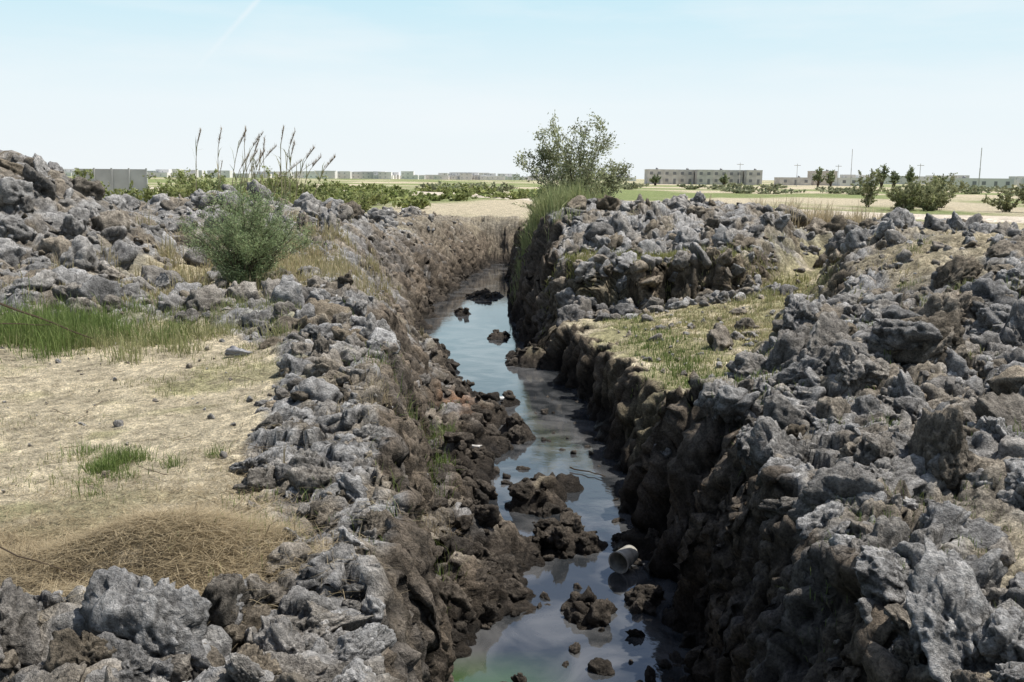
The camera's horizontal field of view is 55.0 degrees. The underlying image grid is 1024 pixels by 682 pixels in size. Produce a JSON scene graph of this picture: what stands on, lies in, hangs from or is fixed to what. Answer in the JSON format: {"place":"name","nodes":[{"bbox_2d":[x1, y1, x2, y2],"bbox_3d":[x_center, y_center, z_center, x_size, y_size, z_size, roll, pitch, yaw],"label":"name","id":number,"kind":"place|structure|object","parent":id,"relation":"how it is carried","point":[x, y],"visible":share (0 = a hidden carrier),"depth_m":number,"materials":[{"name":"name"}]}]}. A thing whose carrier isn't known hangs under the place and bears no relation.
{"place":"outdoors","nodes":[
{"label":"outdoors","id":0,"kind":"place"},
{"bbox_2d":[0,150,1023,681],"bbox_3d":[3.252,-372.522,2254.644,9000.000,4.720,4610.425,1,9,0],"label":"ground","id":1,"kind":"structure","parent":0,"point":[696,498],"depth_m":9.38,"materials":[{"name":"soil"}]},
{"bbox_2d":[78,169,145,202],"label":"concrete block wall","id":2,"kind":"structure","parent":1,"relation":"on","point":[120,179],"depth_m":69.10,"materials":[{"name":"grey concrete"}]},
{"bbox_2d":[76,168,147,190],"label":"posts","id":3,"kind":"object","parent":1,"relation":"on","point":[128,177],"visible":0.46,"depth_m":69.00,"materials":[{"name":"concrete"}]},
{"bbox_2d":[70,165,388,211],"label":"distant bushes","id":4,"kind":"object","parent":1,"relation":"on","point":[188,188],"visible":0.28,"depth_m":53.42,"materials":[{"name":"green plant"}]},
{"bbox_2d":[0,274,469,613],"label":"green grass","id":5,"kind":"structure","parent":1,"relation":"on","point":[100,332],"depth_m":11.53,"materials":[{"name":"green plant"}]},
{"bbox_2d":[224,345,252,355],"bbox_3d":[-3.078,0.118,11.081,0.310,0.142,0.126,-2,10,-17],"label":"loose stone","id":6,"kind":"object","parent":1,"relation":"on","point":[232,350],"visible":0.94,"depth_m":11.04,"materials":[{"name":"grey stone"}]},
{"bbox_2d":[177,175,327,288],"bbox_3d":[-4.428,-1.735,16.331,2.144,2.019,2.232,9,13,43],"label":"tamarisk bush","id":7,"kind":"object","parent":1,"relation":"on","point":[251,255],"visible":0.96,"depth_m":16.09,"materials":[{"name":"green plant"}]},
{"bbox_2d":[192,125,335,201],"bbox_3d":[-8.060,-5.187,31.617,4.787,3.457,2.869,1,9,0],"label":"reed clump","id":8,"kind":"object","parent":1,"relation":"on","point":[260,160],"visible":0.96,"depth_m":31.42,"materials":[{"name":"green plant"}]},
{"bbox_2d":[0,302,605,582],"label":"dead twigs","id":9,"kind":"object","parent":1,"relation":"on","point":[7,306],"visible":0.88,"depth_m":9.32,"materials":[{"name":"brown wood"}]},
{"bbox_2d":[153,180,556,208],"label":"distant bushes","id":10,"kind":"object","parent":1,"relation":"on","point":[407,198],"visible":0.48,"depth_m":86.08,"materials":[{"name":"green plant"}]},
{"bbox_2d":[0,192,1011,678],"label":"dry grass","id":11,"kind":"structure","parent":1,"relation":"on","point":[236,524],"depth_m":5.48,"materials":[{"name":"beige plant"}]},
{"bbox_2d":[0,254,1023,681],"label":"clay rubble","id":12,"kind":"object","parent":1,"relation":"on","point":[948,622],"visible":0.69,"depth_m":4.88,"materials":[{"name":"grey stone"}]},
{"bbox_2d":[0,150,1023,681],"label":"clay rubble","id":13,"kind":"object","parent":1,"relation":"on","point":[616,230],"visible":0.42,"depth_m":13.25,"materials":[{"name":"grey stone"}]},
{"bbox_2d":[63,169,1023,184],"bbox_3d":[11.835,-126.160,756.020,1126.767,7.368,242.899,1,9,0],"label":"distant town","id":14,"kind":"object","parent":1,"relation":"on","point":[382,175],"visible":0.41,"depth_m":770.65},
{"bbox_2d":[65,170,1022,182],"bbox_3d":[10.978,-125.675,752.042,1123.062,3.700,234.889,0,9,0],"label":"windows","id":15,"kind":"structure","parent":14,"relation":"in","point":[65,170],"depth_m":770.42,"materials":[{"name":"grey glass"}]},
{"bbox_2d":[505,173,625,304],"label":"tall grass","id":16,"kind":"object","parent":1,"relation":"on","point":[552,199],"visible":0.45,"depth_m":28.53,"materials":[{"name":"green plant"}]},
{"bbox_2d":[513,108,635,197],"bbox_3d":[2.052,-5.612,32.581,4.069,4.082,3.376,1,9,0],"label":"mesquite tree","id":17,"kind":"object","parent":1,"relation":"on","point":[567,168],"visible":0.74,"depth_m":32.30,"materials":[{"name":"green plant"}]},
{"bbox_2d":[644,170,662,183],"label":"walls","id":18,"kind":"structure","parent":1,"relation":"on","point":[647,175],"depth_m":374.79,"materials":[{"name":"beige concrete"}]},
{"bbox_2d":[649,174,661,185],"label":"distant tree","id":19,"kind":"object","parent":1,"relation":"on","point":[654,180],"visible":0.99,"depth_m":290.50,"materials":[{"name":"green plant"}]},
{"bbox_2d":[663,170,678,183],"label":"walls","id":20,"kind":"structure","parent":1,"relation":"on","point":[670,177],"depth_m":377.18,"materials":[{"name":"beige concrete"}]},
{"bbox_2d":[665,172,675,183],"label":"windows","id":21,"kind":"structure","parent":20,"relation":"attached to","point":[674,180],"depth_m":377.34,"materials":[{"name":"grey glass"}]},
{"bbox_2d":[678,171,693,183],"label":"walls","id":22,"kind":"structure","parent":1,"relation":"on","point":[686,177],"depth_m":379.70,"materials":[{"name":"beige concrete"}]},
{"bbox_2d":[681,172,691,183],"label":"windows","id":23,"kind":"structure","parent":22,"relation":"attached to","point":[689,180],"depth_m":379.79,"materials":[{"name":"grey glass"}]},
{"bbox_2d":[693,171,712,184],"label":"walls","id":24,"kind":"structure","parent":1,"relation":"on","point":[698,176],"depth_m":374.82,"materials":[{"name":"beige concrete"}]},
{"bbox_2d":[699,172,710,184],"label":"windows","id":25,"kind":"structure","parent":24,"relation":"attached to","point":[708,180],"depth_m":374.85,"materials":[{"name":"grey glass"}]},
{"bbox_2d":[415,180,1020,195],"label":"distant bushes","id":26,"kind":"object","parent":1,"relation":"on","point":[774,188],"visible":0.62,"depth_m":147.85,"materials":[{"name":"green plant"}]},
{"bbox_2d":[712,171,727,184],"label":"walls","id":27,"kind":"structure","parent":1,"relation":"on","point":[719,175],"depth_m":377.15,"materials":[{"name":"beige concrete"}]},
{"bbox_2d":[719,173,729,184],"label":"distant tree","id":28,"kind":"object","parent":1,"relation":"on","point":[724,180],"visible":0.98,"depth_m":288.60,"materials":[{"name":"green plant"}]},
{"bbox_2d":[728,171,742,183],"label":"walls","id":29,"kind":"structure","parent":1,"relation":"on","point":[735,177],"depth_m":379.62,"materials":[{"name":"beige concrete"}]},
{"bbox_2d":[730,172,740,183],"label":"windows","id":30,"kind":"structure","parent":29,"relation":"attached to","point":[731,173],"depth_m":379.61,"materials":[{"name":"grey glass"}]},
{"bbox_2d":[742,171,762,184],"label":"walls","id":31,"kind":"structure","parent":1,"relation":"on","point":[747,177],"depth_m":374.86,"materials":[{"name":"beige concrete"}]},
{"bbox_2d":[749,172,759,184],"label":"windows","id":32,"kind":"structure","parent":31,"relation":"attached to","point":[758,180],"depth_m":374.82,"materials":[{"name":"grey glass"}]},
{"bbox_2d":[539,210,1023,661],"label":"green grass","id":33,"kind":"structure","parent":1,"relation":"on","point":[769,293],"depth_m":17.40,"materials":[{"name":"green plant"}]},
{"bbox_2d":[774,178,810,184],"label":"walls","id":34,"kind":"structure","parent":1,"relation":"on","point":[800,181],"depth_m":379.95,"materials":[{"name":"beige concrete"}]},
{"bbox_2d":[774,177,811,178],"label":"parapet","id":35,"kind":"structure","parent":34,"relation":"on","point":[794,177],"depth_m":379.60,"materials":[{"name":"beige concrete"}]},
{"bbox_2d":[812,167,826,186],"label":"distant tree","id":36,"kind":"object","parent":1,"relation":"on","point":[817,177],"visible":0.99,"depth_m":283.72,"materials":[{"name":"green plant"}]},
{"bbox_2d":[807,172,837,184],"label":"walls","id":37,"kind":"structure","parent":1,"relation":"on","point":[810,175],"depth_m":384.93,"materials":[{"name":"beige concrete"}]},
{"bbox_2d":[825,169,835,185],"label":"distant tree","id":38,"kind":"object","parent":1,"relation":"on","point":[830,179],"visible":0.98,"depth_m":284.35,"materials":[{"name":"green plant"}]},
{"bbox_2d":[832,179,874,185],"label":"walls","id":39,"kind":"structure","parent":1,"relation":"on","point":[840,182],"depth_m":365.19,"materials":[{"name":"beige concrete"}]},
{"bbox_2d":[874,163,890,187],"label":"distant tree","id":40,"kind":"object","parent":1,"relation":"on","point":[884,173],"visible":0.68,"depth_m":285.05,"materials":[{"name":"green plant"}]},
{"bbox_2d":[889,171,900,187],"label":"distant tree","id":41,"kind":"object","parent":1,"relation":"on","point":[894,177],"visible":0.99,"depth_m":286.38,"materials":[{"name":"green plant"}]},
{"bbox_2d":[902,165,915,184],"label":"distant tree","id":42,"kind":"object","parent":1,"relation":"on","point":[909,175],"visible":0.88,"depth_m":287.12,"materials":[{"name":"green plant"}]},
{"bbox_2d":[850,167,1023,211],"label":"distant bushes","id":43,"kind":"object","parent":1,"relation":"on","point":[933,195],"visible":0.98,"depth_m":67.15,"materials":[{"name":"green plant"}]},
{"bbox_2d":[938,174,948,181],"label":"distant tree","id":44,"kind":"object","parent":1,"relation":"on","point":[943,178],"visible":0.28,"depth_m":288.85,"materials":[{"name":"green plant"}]},
{"bbox_2d":[945,179,980,186],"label":"walls","id":45,"kind":"structure","parent":1,"relation":"on","point":[965,181],"depth_m":295.95,"materials":[{"name":"grey concrete"}]},
{"bbox_2d":[948,178,980,179],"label":"parapet","id":46,"kind":"structure","parent":45,"relation":"on","point":[968,178],"depth_m":295.75,"materials":[{"name":"grey concrete"}]},
{"bbox_2d":[978,148,981,185],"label":"radio mast","id":47,"kind":"object","parent":1,"relation":"on","point":[980,167],"visible":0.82,"depth_m":295.19,"materials":[{"name":"grey metal"}]},
{"bbox_2d":[980,180,1013,187],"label":"walls","id":48,"kind":"structure","parent":1,"relation":"on","point":[1000,183],"depth_m":301.95,"materials":[{"name":"grey concrete"}]},
{"bbox_2d":[982,181,1009,185],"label":"windows","id":49,"kind":"structure","parent":48,"relation":"attached to","point":[995,183],"depth_m":301.92,"materials":[{"name":"grey glass"}]},
{"bbox_2d":[981,178,1013,179],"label":"parapet","id":50,"kind":"structure","parent":48,"relation":"on","point":[995,179],"depth_m":301.70,"materials":[{"name":"grey concrete"}]},
{"bbox_2d":[1017,180,1023,188],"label":"walls","id":51,"kind":"structure","parent":1,"relation":"on","point":[1020,181],"depth_m":301.80,"materials":[{"name":"grey concrete"}]},
{"bbox_2d":[0,0,1023,179],"label":"sky","id":52,"kind":"structure","parent":0,"point":[423,87],"materials":[{"name":"blue"}]},
{"bbox_2d":[423,264,690,681],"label":"ditch water","id":53,"kind":"structure","parent":0,"point":[535,645],"depth_m":11.54,"materials":[{"name":"grey liquid"}]},
{"bbox_2d":[608,545,638,573],"bbox_3d":[1.166,2.249,10.198,0.238,0.238,0.260,7,15,34],"label":"pipe","id":54,"kind":"object","parent":53,"relation":"on","point":[622,560],"visible":1,"depth_m":10.18,"materials":[{"name":"grey concrete"}]},
{"bbox_2d":[151,187,1023,222],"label":"dirt road","id":55,"kind":"structure","parent":0,"point":[993,218],"depth_m":54.04,"materials":[{"name":"beige soil"}]}
]}

